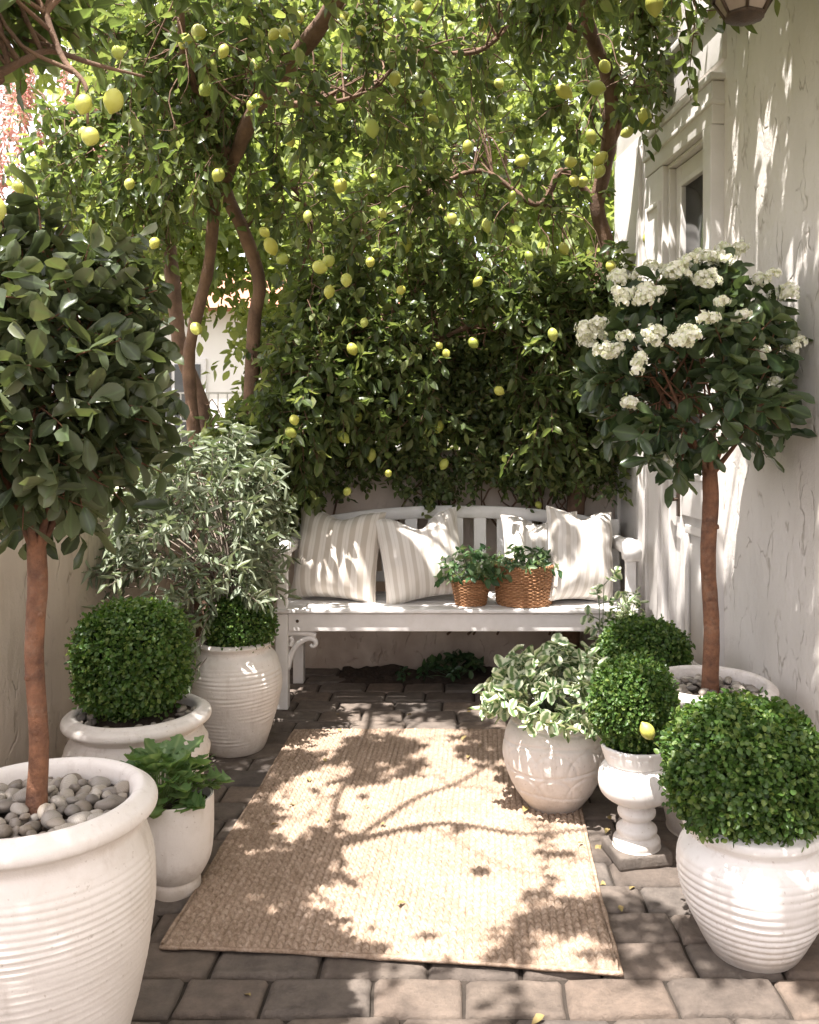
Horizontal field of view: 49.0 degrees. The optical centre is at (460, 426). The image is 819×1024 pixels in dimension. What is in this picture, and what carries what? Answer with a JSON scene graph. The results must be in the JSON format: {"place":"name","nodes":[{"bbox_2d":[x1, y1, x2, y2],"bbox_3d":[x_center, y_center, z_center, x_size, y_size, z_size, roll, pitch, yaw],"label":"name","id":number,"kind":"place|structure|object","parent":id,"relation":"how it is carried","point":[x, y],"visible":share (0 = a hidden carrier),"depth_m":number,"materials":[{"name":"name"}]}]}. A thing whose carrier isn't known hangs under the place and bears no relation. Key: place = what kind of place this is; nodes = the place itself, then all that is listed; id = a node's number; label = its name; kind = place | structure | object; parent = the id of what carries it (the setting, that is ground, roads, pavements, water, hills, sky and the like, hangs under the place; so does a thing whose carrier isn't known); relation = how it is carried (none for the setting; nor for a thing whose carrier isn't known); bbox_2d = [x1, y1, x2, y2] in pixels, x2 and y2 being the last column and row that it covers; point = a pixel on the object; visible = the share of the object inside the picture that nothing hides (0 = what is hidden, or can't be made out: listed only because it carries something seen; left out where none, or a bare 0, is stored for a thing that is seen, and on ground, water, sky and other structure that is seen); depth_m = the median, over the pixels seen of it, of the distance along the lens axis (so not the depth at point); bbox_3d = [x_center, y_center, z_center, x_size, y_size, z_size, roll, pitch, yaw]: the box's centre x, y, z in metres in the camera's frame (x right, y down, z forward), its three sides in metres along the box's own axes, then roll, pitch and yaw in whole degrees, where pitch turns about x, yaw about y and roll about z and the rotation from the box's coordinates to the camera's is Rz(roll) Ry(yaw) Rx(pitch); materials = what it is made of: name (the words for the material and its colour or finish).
{"place":"outdoors","nodes":[
{"label":"outdoors","id":0,"kind":"place"},
{"bbox_2d":[81,420,301,692],"bbox_3d":[-1.184,0.554,3.906,0.983,1.167,1.011,0,0,0],"label":"silvery shrub","id":1,"kind":"object","parent":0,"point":[253,521],"visible":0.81,"depth_m":3.71,"materials":[{"name":"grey plant"}]},
{"bbox_2d":[0,0,612,287],"label":"sky","id":2,"kind":"structure","parent":0,"point":[6,191],"materials":[{"name":"white"}]},
{"bbox_2d":[131,668,818,1023],"bbox_3d":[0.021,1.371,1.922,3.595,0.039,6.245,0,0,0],"label":"patio","id":3,"kind":"structure","parent":0,"point":[652,955],"depth_m":2.23,"materials":[{"name":"grey stone"}]},
{"bbox_2d":[0,757,157,1023],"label":"plant pot","id":4,"kind":"object","parent":3,"relation":"on","point":[77,903],"visible":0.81,"depth_m":1.65,"materials":[{"name":"ceramic"}]},
{"bbox_2d":[0,783,8,791],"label":"pebble","id":5,"kind":"object","parent":4,"relation":"on","point":[4,787],"visible":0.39,"depth_m":1.91,"materials":[{"name":"stone"}]},
{"bbox_2d":[0,824,12,838],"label":"pebble","id":6,"kind":"object","parent":4,"relation":"on","point":[6,830],"visible":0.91,"depth_m":1.68,"materials":[{"name":"stone"}]},
{"bbox_2d":[0,799,15,813],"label":"pebble","id":7,"kind":"object","parent":4,"relation":"on","point":[5,805],"visible":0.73,"depth_m":1.78,"materials":[{"name":"stone"}]},
{"bbox_2d":[4,812,17,824],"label":"pebble","id":8,"kind":"object","parent":4,"relation":"on","point":[9,817],"visible":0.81,"depth_m":1.75,"materials":[{"name":"stone"}]},
{"bbox_2d":[4,788,20,798],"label":"pebble","id":9,"kind":"object","parent":4,"relation":"on","point":[10,792],"visible":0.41,"depth_m":1.86,"materials":[{"name":"stone"}]},
{"bbox_2d":[9,825,18,837],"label":"pebble","id":10,"kind":"object","parent":4,"relation":"on","point":[15,831],"visible":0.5,"depth_m":1.70,"materials":[{"name":"stone"}]},
{"bbox_2d":[8,783,22,788],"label":"pebble","id":11,"kind":"object","parent":4,"relation":"on","point":[18,785],"visible":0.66,"depth_m":1.89,"materials":[{"name":"stone"}]},
{"bbox_2d":[9,817,22,827],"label":"pebble","id":12,"kind":"object","parent":4,"relation":"on","point":[13,822],"visible":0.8,"depth_m":1.73,"materials":[{"name":"stone"}]},
{"bbox_2d":[12,787,25,802],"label":"pebble","id":13,"kind":"object","parent":4,"relation":"on","point":[19,796],"visible":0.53,"depth_m":1.83,"materials":[{"name":"stone"}]},
{"bbox_2d":[10,802,28,815],"bbox_3d":[-0.874,0.757,1.774,0.039,0.020,0.028,19,13,17],"label":"pebble","id":14,"kind":"object","parent":4,"relation":"on","point":[18,809],"visible":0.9,"depth_m":1.77,"materials":[{"name":"stone"}]},
{"bbox_2d":[19,813,30,820],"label":"pebble","id":15,"kind":"object","parent":4,"relation":"on","point":[24,816],"visible":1,"depth_m":1.74,"materials":[{"name":"stone"}]},
{"bbox_2d":[18,824,34,835],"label":"pebble","id":16,"kind":"object","parent":4,"relation":"on","point":[23,829],"visible":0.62,"depth_m":1.69,"materials":[{"name":"stone"}]},
{"bbox_2d":[26,830,36,835],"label":"pebble","id":17,"kind":"object","parent":4,"relation":"on","point":[31,832],"visible":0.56,"depth_m":1.68,"materials":[{"name":"stone"}]},
{"bbox_2d":[24,821,41,832],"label":"pebble","id":18,"kind":"object","parent":4,"relation":"on","point":[36,826],"visible":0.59,"depth_m":1.73,"materials":[{"name":"stone"}]},
{"bbox_2d":[28,813,38,821],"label":"pebble","id":19,"kind":"object","parent":4,"relation":"on","point":[34,817],"visible":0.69,"depth_m":1.76,"materials":[{"name":"stone"}]},
{"bbox_2d":[37,803,49,819],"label":"pebble","id":20,"kind":"object","parent":4,"relation":"on","point":[41,809],"visible":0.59,"depth_m":1.77,"materials":[{"name":"stone"}]},
{"bbox_2d":[43,803,55,813],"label":"pebble","id":21,"kind":"object","parent":4,"relation":"on","point":[51,806],"visible":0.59,"depth_m":1.76,"materials":[{"name":"stone"}]},
{"bbox_2d":[41,810,62,828],"bbox_3d":[-0.795,0.765,1.745,0.044,0.032,0.044,13,-11,34],"label":"pebble","id":22,"kind":"object","parent":4,"relation":"on","point":[46,816],"visible":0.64,"depth_m":1.73,"materials":[{"name":"stone"}]},
{"bbox_2d":[48,785,55,794],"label":"pebble","id":23,"kind":"object","parent":4,"relation":"on","point":[51,788],"visible":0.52,"depth_m":1.86,"materials":[{"name":"stone"}]},
{"bbox_2d":[46,818,65,827],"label":"pebble","id":24,"kind":"object","parent":4,"relation":"on","point":[52,823],"visible":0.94,"depth_m":1.72,"materials":[{"name":"stone"}]},
{"bbox_2d":[50,795,69,808],"bbox_3d":[-0.814,0.764,1.821,0.038,0.025,0.049,20,-34,23],"label":"pebble","id":25,"kind":"object","parent":4,"relation":"on","point":[58,800],"visible":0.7,"depth_m":1.80,"materials":[{"name":"stone"}]},
{"bbox_2d":[56,805,66,815],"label":"pebble","id":26,"kind":"object","parent":4,"relation":"on","point":[60,809],"visible":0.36,"depth_m":1.79,"materials":[{"name":"stone"}]},
{"bbox_2d":[54,823,75,829],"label":"pebble","id":27,"kind":"object","parent":4,"relation":"on","point":[64,825],"visible":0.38,"depth_m":1.71,"materials":[{"name":"stone"}]},
{"bbox_2d":[59,788,73,797],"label":"pebble","id":28,"kind":"object","parent":4,"relation":"on","point":[66,792],"visible":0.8,"depth_m":1.84,"materials":[{"name":"stone"}]},
{"bbox_2d":[59,774,77,795],"bbox_3d":[-0.838,0.770,1.917,0.038,0.052,0.027,5,-44,-25],"label":"pebble","id":29,"kind":"object","parent":4,"relation":"on","point":[67,781],"visible":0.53,"depth_m":1.91,"materials":[{"name":"stone"}]},
{"bbox_2d":[64,804,80,815],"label":"pebble","id":30,"kind":"object","parent":4,"relation":"on","point":[70,809],"visible":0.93,"depth_m":1.77,"materials":[{"name":"stone"}]},
{"bbox_2d":[66,796,78,803],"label":"pebble","id":31,"kind":"object","parent":4,"relation":"on","point":[72,800],"visible":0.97,"depth_m":1.82,"materials":[{"name":"stone"}]},
{"bbox_2d":[69,784,80,793],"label":"pebble","id":32,"kind":"object","parent":4,"relation":"on","point":[75,788],"visible":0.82,"depth_m":1.88,"materials":[{"name":"stone"}]},
{"bbox_2d":[66,811,91,824],"bbox_3d":[-0.742,0.770,1.754,0.045,0.029,0.055,6,-3,42],"label":"pebble","id":33,"kind":"object","parent":4,"relation":"on","point":[75,818],"visible":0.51,"depth_m":1.74,"materials":[{"name":"stone"}]},
{"bbox_2d":[77,779,86,786],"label":"pebble","id":34,"kind":"object","parent":4,"relation":"on","point":[81,782],"visible":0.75,"depth_m":1.92,"materials":[{"name":"stone"}]},
{"bbox_2d":[76,793,88,800],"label":"pebble","id":35,"kind":"object","parent":4,"relation":"on","point":[81,796],"visible":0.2,"depth_m":1.85,"materials":[{"name":"stone"}]},
{"bbox_2d":[74,800,92,811],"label":"pebble","id":36,"kind":"object","parent":4,"relation":"on","point":[84,805],"visible":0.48,"depth_m":1.80,"materials":[{"name":"stone"}]},
{"bbox_2d":[75,785,91,795],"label":"pebble","id":37,"kind":"object","parent":4,"relation":"on","point":[85,789],"visible":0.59,"depth_m":1.88,"materials":[{"name":"stone"}]},
{"bbox_2d":[85,794,98,804],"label":"pebble","id":38,"kind":"object","parent":4,"relation":"on","point":[92,799],"visible":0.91,"depth_m":1.83,"materials":[{"name":"stone"}]},
{"bbox_2d":[87,813,104,820],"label":"pebble","id":39,"kind":"object","parent":4,"relation":"on","point":[92,816],"visible":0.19,"depth_m":1.74,"materials":[{"name":"stone"}]},
{"bbox_2d":[90,788,101,795],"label":"pebble","id":40,"kind":"object","parent":4,"relation":"on","point":[96,791],"visible":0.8,"depth_m":1.87,"materials":[{"name":"stone"}]},
{"bbox_2d":[0,166,193,820],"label":"topiary tree","id":41,"kind":"object","parent":4,"relation":"on","point":[64,314],"visible":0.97,"depth_m":1.71,"materials":[{"name":"green plant"}]},
{"bbox_2d":[89,784,106,800],"bbox_3d":[-0.768,0.779,1.894,0.041,0.028,0.054,28,26,-1],"label":"pebble","id":42,"kind":"object","parent":4,"relation":"on","point":[101,787],"visible":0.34,"depth_m":1.90,"materials":[{"name":"stone"}]},
{"bbox_2d":[90,776,110,786],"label":"pebble","id":43,"kind":"object","parent":4,"relation":"on","point":[99,780],"visible":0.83,"depth_m":1.92,"materials":[{"name":"stone"}]},
{"bbox_2d":[94,797,119,810],"bbox_3d":[-0.716,0.766,1.813,0.048,0.030,0.033,10,-28,-29],"label":"pebble","id":44,"kind":"object","parent":4,"relation":"on","point":[109,803],"visible":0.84,"depth_m":1.80,"materials":[{"name":"stone"}]},
{"bbox_2d":[102,790,111,798],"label":"pebble","id":45,"kind":"object","parent":4,"relation":"on","point":[106,793],"visible":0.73,"depth_m":1.86,"materials":[{"name":"stone"}]},
{"bbox_2d":[100,786,116,799],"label":"pebble","id":46,"kind":"object","parent":4,"relation":"on","point":[112,789],"visible":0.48,"depth_m":1.88,"materials":[{"name":"stone"}]},
{"bbox_2d":[106,794,124,804],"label":"pebble","id":47,"kind":"object","parent":4,"relation":"on","point":[121,799],"visible":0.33,"depth_m":1.84,"materials":[{"name":"stone"}]},
{"bbox_2d":[114,780,129,794],"bbox_3d":[-0.722,0.771,1.903,0.043,0.031,0.042,-18,17,29],"label":"pebble","id":48,"kind":"object","parent":4,"relation":"on","point":[122,786],"visible":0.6,"depth_m":1.89,"materials":[{"name":"stone"}]},
{"bbox_2d":[0,480,191,767],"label":"garden wall","id":49,"kind":"structure","parent":3,"relation":"on","point":[69,595],"depth_m":3.33,"materials":[{"name":"paint"}]},
{"bbox_2d":[60,693,211,783],"bbox_3d":[-1.100,1.159,3.050,0.484,0.405,0.483,0,0,-45],"label":"plant pot","id":50,"kind":"object","parent":3,"relation":"on","point":[114,741],"visible":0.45,"depth_m":2.88,"materials":[{"name":"ceramic"}]},
{"bbox_2d":[76,714,85,720],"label":"pebble","id":51,"kind":"object","parent":50,"relation":"on","point":[81,717],"visible":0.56,"depth_m":2.98,"materials":[{"name":"stone"}]},
{"bbox_2d":[64,596,196,722],"bbox_3d":[-1.113,0.803,3.055,0.411,0.453,0.414,0,0,0],"label":"boxwood ball","id":52,"kind":"object","parent":50,"relation":"on","point":[130,658],"visible":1,"depth_m":2.92,"materials":[{"name":"green plant"}]},
{"bbox_2d":[147,781,213,901],"bbox_3d":[-0.835,1.220,2.630,0.216,0.280,0.216,0,0,-19],"label":"plant pot","id":53,"kind":"object","parent":3,"relation":"on","point":[183,842],"visible":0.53,"depth_m":2.55,"materials":[{"name":"ceramic"}]},
{"bbox_2d":[120,734,233,818],"bbox_3d":[-0.887,1.013,2.631,0.398,0.199,0.357,0,0,-37],"label":"leafy plant","id":54,"kind":"object","parent":53,"relation":"on","point":[173,760],"visible":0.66,"depth_m":2.60,"materials":[{"name":"green plant"}]},
{"bbox_2d":[189,635,282,757],"bbox_3d":[-0.955,1.131,3.801,0.390,0.462,0.393,0,0,-26],"label":"plant pot","id":55,"kind":"object","parent":3,"relation":"on","point":[239,691],"visible":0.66,"depth_m":3.65,"materials":[{"name":"ceramic"}]},
{"bbox_2d":[199,592,279,652],"bbox_3d":[-0.929,0.836,3.771,0.326,0.308,0.320,0,0,0],"label":"boxwood ball","id":56,"kind":"object","parent":55,"relation":"on","point":[234,624],"visible":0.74,"depth_m":3.68,"materials":[{"name":"green plant"}]},
{"bbox_2d":[4,0,580,641],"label":"lemon tree","id":57,"kind":"object","parent":3,"relation":"on","point":[176,54],"visible":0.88,"depth_m":4.27,"materials":[{"name":"green plant"}]},
{"bbox_2d":[159,728,623,976],"bbox_3d":[-0.171,1.338,3.100,1.196,0.034,1.771,0,0,1],"label":"rug","id":58,"kind":"object","parent":3,"relation":"on","point":[469,861],"visible":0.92,"depth_m":2.73,"materials":[{"name":"fabric"}]},
{"bbox_2d":[503,697,604,814],"bbox_3d":[0.335,1.171,3.200,0.370,0.350,0.369,0,0,26],"label":"plant pot","id":59,"kind":"object","parent":58,"relation":"on","point":[553,775],"visible":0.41,"depth_m":3.06,"materials":[{"name":"ceramic"}]},
{"bbox_2d":[470,633,609,742],"bbox_3d":[0.317,0.897,3.204,0.574,0.312,0.586,0,0,0],"label":"variegated plant","id":60,"kind":"object","parent":59,"relation":"on","point":[503,697],"visible":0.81,"depth_m":3.08,"materials":[{"name":"green plant"}]},
{"bbox_2d":[339,664,562,686],"bbox_3d":[0.000,1.355,4.875,1.320,0.059,0.350,0,0,0],"label":"soil bed","id":61,"kind":"object","parent":3,"relation":"on","point":[367,675],"visible":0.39,"depth_m":4.84,"materials":[{"name":"brown soil"}]},
{"bbox_2d":[395,666,411,681],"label":"seedling","id":62,"kind":"object","parent":61,"relation":"on","point":[403,674],"visible":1,"depth_m":4.80,"materials":[{"name":"green plant"}]},
{"bbox_2d":[416,648,485,681],"bbox_3d":[-0.053,1.302,4.844,0.387,0.188,0.391,0,0,0],"label":"plant","id":63,"kind":"object","parent":61,"relation":"on","point":[471,659],"visible":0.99,"depth_m":4.84,"materials":[{"name":"green plant"}]},
{"bbox_2d":[263,0,780,666],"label":"lemon tree","id":64,"kind":"object","parent":61,"relation":"on","point":[545,296],"visible":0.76,"depth_m":4.50,"materials":[{"name":"green plant"}]},
{"bbox_2d":[272,505,641,709],"bbox_3d":[-0.020,0.892,4.556,1.772,0.937,0.615,0,0,0],"label":"garden bench","id":65,"kind":"object","parent":3,"relation":"on","point":[300,621],"visible":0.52,"depth_m":4.31,"materials":[{"name":"white paint"}]},
{"bbox_2d":[289,507,385,602],"bbox_3d":[-0.625,0.653,4.560,0.456,0.471,0.248,3,-14,10],"label":"cushion","id":66,"kind":"object","parent":65,"relation":"on","point":[338,558],"visible":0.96,"depth_m":4.46,"materials":[{"name":"beige fabric"}]},
{"bbox_2d":[376,507,468,604],"bbox_3d":[-0.193,0.654,4.529,0.446,0.456,0.256,-7,-17,-14],"label":"cushion","id":67,"kind":"object","parent":65,"relation":"on","point":[411,557],"visible":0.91,"depth_m":4.43,"materials":[{"name":"beige fabric"}]},
{"bbox_2d":[451,574,490,606],"bbox_3d":[0.050,0.809,4.420,0.204,0.136,0.204,0,0,0],"label":"wicker basket","id":68,"kind":"object","parent":65,"relation":"on","point":[475,595],"visible":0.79,"depth_m":4.34,"materials":[{"name":"wicker"}]},
{"bbox_2d":[433,543,512,588],"bbox_3d":[0.039,0.680,4.430,0.426,0.217,0.437,0,0,0],"label":"potted plant","id":69,"kind":"object","parent":68,"relation":"on","point":[473,568],"visible":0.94,"depth_m":4.34,"materials":[{"name":"green plant"}]},
{"bbox_2d":[494,560,553,607],"bbox_3d":[0.315,0.776,4.450,0.308,0.200,0.308,0,0,0],"label":"wicker basket","id":70,"kind":"object","parent":65,"relation":"on","point":[522,589],"visible":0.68,"depth_m":4.32,"materials":[{"name":"wicker"}]},
{"bbox_2d":[482,540,562,578],"bbox_3d":[0.309,0.657,4.470,0.420,0.194,0.441,0,0,-20],"label":"potted plant","id":71,"kind":"object","parent":70,"relation":"on","point":[539,559],"visible":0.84,"depth_m":4.36,"materials":[{"name":"green plant"}]},
{"bbox_2d":[501,511,576,579],"bbox_3d":[0.411,0.656,4.643,0.406,0.417,0.180,-4,-12,14],"label":"cushion","id":72,"kind":"object","parent":65,"relation":"on","point":[521,531],"visible":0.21,"depth_m":4.62,"materials":[{"name":"white fabric"}]},
{"bbox_2d":[546,506,612,601],"bbox_3d":[0.602,0.648,4.505,0.386,0.476,0.216,8,-17,-22],"label":"cushion","id":73,"kind":"object","parent":65,"relation":"on","point":[580,553],"visible":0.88,"depth_m":4.41,"materials":[{"name":"white fabric"}]},
{"bbox_2d":[532,1013,544,1023],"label":"fallen leaf","id":74,"kind":"object","parent":3,"relation":"on","point":[538,1017],"visible":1,"depth_m":2.05,"materials":[{"name":"yellow plant"}]},
{"bbox_2d":[580,566,648,648],"bbox_3d":[0.668,0.983,3.881,0.331,0.757,0.262,0,0,0],"label":"variegated plant","id":75,"kind":"object","parent":3,"relation":"on","point":[628,601],"visible":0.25,"depth_m":3.85,"materials":[{"name":"green plant"}]},
{"bbox_2d":[598,740,672,871],"bbox_3d":[0.556,1.179,2.830,0.242,0.362,0.242,0,0,0],"label":"garden urn","id":76,"kind":"object","parent":3,"relation":"on","point":[629,785],"visible":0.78,"depth_m":2.76,"materials":[{"name":"stone"}]},
{"bbox_2d":[585,648,681,754],"bbox_3d":[0.546,0.895,2.830,0.312,0.371,0.302,0,0,0],"label":"boxwood ball","id":77,"kind":"object","parent":76,"relation":"on","point":[628,695],"visible":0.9,"depth_m":2.75,"materials":[{"name":"green plant"}]},
{"bbox_2d":[640,722,660,748],"bbox_3d":[0.564,0.920,2.664,0.043,0.097,0.043,-28,-6,-42],"label":"lemon","id":78,"kind":"object","parent":77,"relation":"on","point":[647,731],"visible":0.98,"depth_m":2.65,"materials":[{"name":"yellow plant"}]},
{"bbox_2d":[663,665,778,836],"bbox_3d":[0.849,1.113,3.050,0.446,0.500,0.445,0,0,1],"label":"plant pot","id":79,"kind":"object","parent":3,"relation":"on","point":[673,821],"visible":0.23,"depth_m":3.10,"materials":[{"name":"ceramic"}]},
{"bbox_2d":[676,685,688,693],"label":"pebble","id":80,"kind":"object","parent":79,"relation":"on","point":[683,689],"visible":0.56,"depth_m":3.02,"materials":[{"name":"stone"}]},
{"bbox_2d":[686,685,697,691],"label":"pebble","id":81,"kind":"object","parent":79,"relation":"on","point":[691,688],"visible":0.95,"depth_m":3.02,"materials":[{"name":"stone"}]},
{"bbox_2d":[571,239,816,693],"bbox_3d":[0.771,0.167,3.065,0.802,1.627,0.866,0,0,0],"label":"flowering tree","id":82,"kind":"object","parent":79,"relation":"on","point":[745,341],"visible":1,"depth_m":2.88,"materials":[{"name":"green plant"}]},
{"bbox_2d":[746,686,758,692],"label":"pebble","id":83,"kind":"object","parent":79,"relation":"on","point":[751,689],"visible":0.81,"depth_m":3.03,"materials":[{"name":"stone"}]},
{"bbox_2d":[676,820,818,973],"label":"plant pot","id":84,"kind":"object","parent":3,"relation":"on","point":[753,907],"visible":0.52,"depth_m":2.19,"materials":[{"name":"ceramic"}]},
{"bbox_2d":[653,687,818,852],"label":"boxwood ball","id":85,"kind":"object","parent":84,"relation":"on","point":[743,767],"visible":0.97,"depth_m":2.20,"materials":[{"name":"green plant"}]},
{"label":"ground","id":86,"kind":"structure","parent":0,"visible":0},
{"bbox_2d":[0,68,122,390],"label":"bottlebrush tree","id":87,"kind":"object","parent":86,"relation":"on","point":[10,107],"visible":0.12,"depth_m":7.05,"materials":[{"name":"pink plant"}]},
{"bbox_2d":[4,100,313,434],"bbox_3d":[-2.285,-0.519,6.673,2.167,3.901,1.816,0,0,-29],"label":"garden tree","id":88,"kind":"object","parent":86,"relation":"on","point":[190,267],"visible":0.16,"depth_m":6.47,"materials":[{"name":"green plant"}]},
{"bbox_2d":[0,0,336,221],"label":"lemon tree","id":89,"kind":"object","parent":86,"relation":"on","point":[38,45],"visible":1,"depth_m":2.10,"materials":[{"name":"green plant"}]},
{"bbox_2d":[52,270,397,466],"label":"neighbour house","id":90,"kind":"structure","parent":86,"relation":"on","point":[215,344],"depth_m":15.00,"materials":[{"name":"white paint"}]},
{"bbox_2d":[147,358,206,451],"bbox_3d":[-4.800,-0.340,14.990,1.100,1.600,0.120,0,0,0],"label":"window","id":91,"kind":"structure","parent":90,"relation":"in","point":[200,363],"depth_m":14.93,"materials":[{"name":"white metal"}]},
{"bbox_2d":[22,392,447,465],"bbox_3d":[-2.600,0.440,9.600,4.920,1.900,0.080,0,0,0],"label":"railing fence","id":92,"kind":"object","parent":86,"relation":"on","point":[208,393],"visible":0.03,"depth_m":9.59,"materials":[{"name":"white metal"}]},
{"bbox_2d":[5,0,476,289],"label":"garden tree","id":93,"kind":"object","parent":86,"relation":"on","point":[53,90],"visible":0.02,"depth_m":7.67,"materials":[{"name":"green plant"}]},
{"bbox_2d":[155,0,619,449],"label":"garden tree","id":94,"kind":"object","parent":86,"relation":"on","point":[538,236],"visible":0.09,"depth_m":6.75,"materials":[{"name":"green plant"}]},
{"bbox_2d":[192,449,614,669],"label":"garden wall","id":95,"kind":"structure","parent":86,"relation":"on","point":[340,650],"depth_m":5.05,"materials":[{"name":"paint"}]},
{"bbox_2d":[240,310,633,635],"bbox_3d":[-0.109,0.254,4.841,2.211,1.822,0.389,0,0,0],"label":"creeper","id":96,"kind":"object","parent":95,"relation":"attached to","point":[423,470],"visible":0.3,"depth_m":4.78,"materials":[{"name":"green plant"}]},
{"bbox_2d":[268,0,619,262],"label":"garden tree","id":97,"kind":"object","parent":86,"relation":"on","point":[503,68],"visible":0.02,"depth_m":10.05,"materials":[{"name":"green plant"}]},
{"bbox_2d":[479,20,619,267],"bbox_3d":[2.232,-1.489,8.551,4.288,5.790,3.060,0,0,0],"label":"garden tree","id":98,"kind":"object","parent":86,"relation":"on","point":[519,101],"depth_m":8.60,"materials":[{"name":"green plant"}]},
{"bbox_2d":[614,0,818,731],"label":"house","id":99,"kind":"structure","parent":86,"relation":"on","point":[736,156],"depth_m":3.46,"materials":[{"name":"paint"}]},
{"bbox_2d":[673,149,702,664],"bbox_3d":[1.034,0.061,4.009,0.103,2.558,0.450,0,0,-7],"label":"door","id":100,"kind":"structure","parent":99,"relation":"in","point":[689,176],"depth_m":4.09,"materials":[{"name":"paint"}]},
{"bbox_2d":[710,0,772,26],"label":"wall lantern","id":101,"kind":"object","parent":99,"relation":"attached to","point":[741,13],"depth_m":2.59,"materials":[{"name":"brown metal"}]},
{"bbox_3d":[0.720,1.194,3.520,0.311,0.336,0.311,0,0,41],"label":"plant pot","id":102,"kind":"object","parent":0,"visible":0},
{"bbox_2d":[595,611,695,667],"bbox_3d":[0.719,0.919,3.524,0.398,0.381,0.399,0,0,0],"label":"boxwood ball","id":103,"kind":"object","parent":102,"relation":"on","point":[668,642],"visible":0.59,"depth_m":3.42,"materials":[{"name":"green plant"}]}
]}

